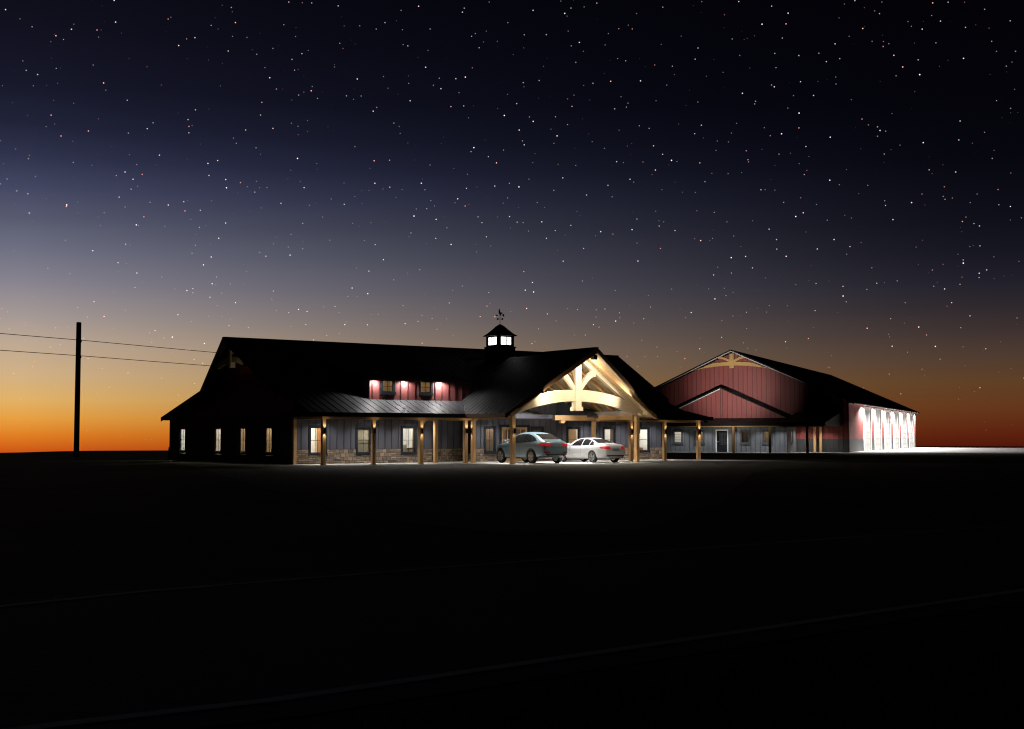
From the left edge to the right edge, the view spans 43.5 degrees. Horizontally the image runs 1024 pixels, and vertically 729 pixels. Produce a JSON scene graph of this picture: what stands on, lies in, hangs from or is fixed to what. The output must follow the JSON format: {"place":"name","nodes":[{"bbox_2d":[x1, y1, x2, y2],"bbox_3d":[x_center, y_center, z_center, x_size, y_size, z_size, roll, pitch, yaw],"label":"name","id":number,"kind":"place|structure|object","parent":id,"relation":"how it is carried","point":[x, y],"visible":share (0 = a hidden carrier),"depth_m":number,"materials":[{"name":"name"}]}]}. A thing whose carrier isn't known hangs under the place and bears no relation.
{"place":"outdoors","nodes":[
{"label":"outdoors","id":0,"kind":"place"},
{"bbox_2d":[0,446,1023,728],"bbox_3d":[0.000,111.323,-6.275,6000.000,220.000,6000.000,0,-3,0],"label":"ground","id":1,"kind":"structure","parent":0,"point":[100,520],"depth_m":17.09,"materials":[{"name":"black plant"}]},
{"bbox_2d":[73,322,81,456],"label":"utility pole","id":2,"kind":"object","parent":1,"relation":"on","point":[77,394],"visible":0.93,"depth_m":97.35,"materials":[{"name":"brown wood"}]},
{"bbox_2d":[0,350,208,365],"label":"power line","id":3,"kind":"object","parent":2,"relation":"attached to","point":[101,357],"visible":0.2,"depth_m":99.30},
{"bbox_2d":[0,333,215,352],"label":"power line","id":4,"kind":"object","parent":2,"relation":"attached to","point":[104,342],"visible":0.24,"depth_m":99.62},
{"bbox_2d":[161,309,712,464],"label":"building","id":5,"kind":"structure","parent":1,"relation":"on","point":[268,401],"depth_m":73.38,"materials":[{"name":"grey"}]},
{"bbox_2d":[178,427,185,452],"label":"window","id":6,"kind":"structure","parent":5,"relation":"in","point":[183,439],"depth_m":82.34,"materials":[{"name":"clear glass"}]},
{"bbox_2d":[213,426,221,453],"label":"window","id":7,"kind":"structure","parent":5,"relation":"in","point":[218,435],"depth_m":77.62,"materials":[{"name":"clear glass"}]},
{"bbox_2d":[237,426,246,454],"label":"window","id":8,"kind":"structure","parent":5,"relation":"in","point":[242,430],"depth_m":74.64,"materials":[{"name":"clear glass"}]},
{"bbox_2d":[263,425,272,455],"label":"window","id":9,"kind":"structure","parent":5,"relation":"in","point":[268,429],"depth_m":71.71,"materials":[{"name":"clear glass"}]},
{"bbox_2d":[308,425,327,455],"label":"window","id":10,"kind":"structure","parent":5,"relation":"in","point":[314,433],"depth_m":71.66,"materials":[{"name":"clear glass"}]},
{"bbox_2d":[356,425,370,455],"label":"window","id":11,"kind":"structure","parent":5,"relation":"in","point":[363,432],"depth_m":71.38,"materials":[{"name":"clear glass"}]},
{"bbox_2d":[380,380,395,394],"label":"window","id":12,"kind":"structure","parent":5,"relation":"in","point":[387,387],"depth_m":71.10,"materials":[{"name":"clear glass"}]},
{"bbox_2d":[401,426,416,454],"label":"window","id":13,"kind":"structure","parent":5,"relation":"in","point":[408,433],"depth_m":73.18,"materials":[{"name":"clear glass"}]},
{"bbox_2d":[418,381,433,395],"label":"window","id":14,"kind":"structure","parent":5,"relation":"in","point":[424,386],"depth_m":72.54,"materials":[{"name":"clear glass"}]},
{"bbox_2d":[468,427,469,452],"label":"window","id":15,"kind":"structure","parent":5,"relation":"in","point":[468,427],"depth_m":75.87,"materials":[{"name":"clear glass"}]},
{"bbox_2d":[468,426,496,453],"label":"window","id":16,"kind":"structure","parent":5,"relation":"in","point":[489,431],"depth_m":76.30,"materials":[{"name":"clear glass"}]},
{"bbox_2d":[500,425,529,460],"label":"entry door","id":17,"kind":"structure","parent":5,"relation":"in","point":[503,428],"depth_m":77.21,"materials":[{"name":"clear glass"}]},
{"bbox_2d":[506,426,543,440],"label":"window","id":18,"kind":"structure","parent":5,"relation":"in","point":[535,428],"depth_m":78.56,"materials":[{"name":"clear glass"}]},
{"bbox_2d":[567,427,580,442],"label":"window","id":19,"kind":"structure","parent":5,"relation":"in","point":[572,432],"depth_m":81.86,"materials":[{"name":"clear glass"}]},
{"bbox_2d":[603,427,615,442],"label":"window","id":20,"kind":"structure","parent":5,"relation":"in","point":[609,433],"depth_m":83.31,"materials":[{"name":"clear glass"}]},
{"bbox_2d":[640,427,650,452],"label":"window","id":21,"kind":"structure","parent":5,"relation":"in","point":[644,431],"depth_m":84.83,"materials":[{"name":"clear glass"}]},
{"bbox_2d":[655,349,919,452],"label":"fire hall","id":22,"kind":"structure","parent":1,"relation":"on","point":[749,402],"depth_m":124.28,"materials":[{"name":"red metal"}]},
{"bbox_2d":[672,430,682,443],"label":"window","id":23,"kind":"structure","parent":22,"relation":"in","point":[677,434],"depth_m":124.30,"materials":[{"name":"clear glass"}]},
{"bbox_2d":[694,430,704,443],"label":"window","id":24,"kind":"structure","parent":22,"relation":"in","point":[702,431],"depth_m":123.42,"materials":[{"name":"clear glass"}]},
{"bbox_2d":[716,430,727,451],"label":"entry door","id":25,"kind":"structure","parent":22,"relation":"in","point":[721,439],"depth_m":122.52,"materials":[{"name":"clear glass"}]},
{"bbox_2d":[740,430,749,444],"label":"window","id":26,"kind":"structure","parent":22,"relation":"in","point":[744,434],"depth_m":121.66,"materials":[{"name":"clear glass"}]},
{"bbox_2d":[762,430,772,444],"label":"window","id":27,"kind":"structure","parent":22,"relation":"in","point":[764,432],"depth_m":120.83,"materials":[{"name":"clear glass"}]},
{"bbox_2d":[791,430,793,443],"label":"window","id":28,"kind":"structure","parent":22,"relation":"in","point":[792,431],"depth_m":122.42,"materials":[{"name":"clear glass"}]},
{"bbox_2d":[863,406,871,450],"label":"bay door","id":29,"kind":"structure","parent":22,"relation":"in","point":[867,431],"depth_m":133.00,"materials":[{"name":"white metal"}]},
{"bbox_2d":[874,408,881,449],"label":"bay door","id":30,"kind":"structure","parent":22,"relation":"in","point":[877,416],"depth_m":140.12,"materials":[{"name":"white metal"}]},
{"bbox_2d":[884,409,890,449],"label":"bay door","id":31,"kind":"structure","parent":22,"relation":"in","point":[887,415],"depth_m":147.11,"materials":[{"name":"white metal"}]},
{"bbox_2d":[893,411,899,448],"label":"bay door","id":32,"kind":"structure","parent":22,"relation":"in","point":[896,441],"depth_m":154.24,"materials":[{"name":"white metal"}]},
{"bbox_2d":[901,412,906,448],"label":"bay door","id":33,"kind":"structure","parent":22,"relation":"in","point":[903,416],"depth_m":161.25,"materials":[{"name":"white metal"}]},
{"bbox_2d":[909,413,913,447],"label":"bay door","id":34,"kind":"structure","parent":22,"relation":"in","point":[911,422],"depth_m":168.45,"materials":[{"name":"white metal"}]},
{"bbox_2d":[0,522,1023,728],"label":"road","id":35,"kind":"structure","parent":0,"point":[73,659],"depth_m":10.50,"materials":[{"name":"black asphalt"}]},
{"bbox_2d":[4,588,1023,728],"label":"road edge line","id":36,"kind":"object","parent":35,"relation":"on","point":[238,703],"visible":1,"depth_m":8.08,"materials":[{"name":"paint"}]},
{"bbox_2d":[0,0,1023,452],"label":"sky","id":37,"kind":"structure","parent":0,"point":[835,188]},
{"bbox_2d":[154,460,1023,532],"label":"forecourt","id":38,"kind":"structure","parent":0,"point":[602,498],"depth_m":37.09,"materials":[{"name":"grey asphalt"}]},
{"bbox_2d":[287,459,690,465],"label":"porch slab","id":39,"kind":"structure","parent":38,"relation":"on","point":[553,463],"depth_m":71.00,"materials":[{"name":"concrete"}]},
{"bbox_2d":[496,432,567,463],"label":"blue grey car","id":40,"kind":"object","parent":39,"relation":"on","point":[532,447],"visible":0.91,"depth_m":70.47,"materials":[{"name":"blue paint"}]},
{"bbox_2d":[561,437,624,462],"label":"white car","id":41,"kind":"object","parent":39,"relation":"on","point":[592,450],"visible":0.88,"depth_m":72.97,"materials":[{"name":"grey paint"}]},
{"bbox_2d":[683,452,847,452],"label":"walkway","id":42,"kind":"structure","parent":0,"point":[766,452],"depth_m":120.01,"materials":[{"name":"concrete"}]},
{"bbox_2d":[849,448,1023,453],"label":"bay apron","id":43,"kind":"object","parent":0,"point":[972,450],"visible":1,"depth_m":137.02,"materials":[{"name":"concrete"}]}
]}

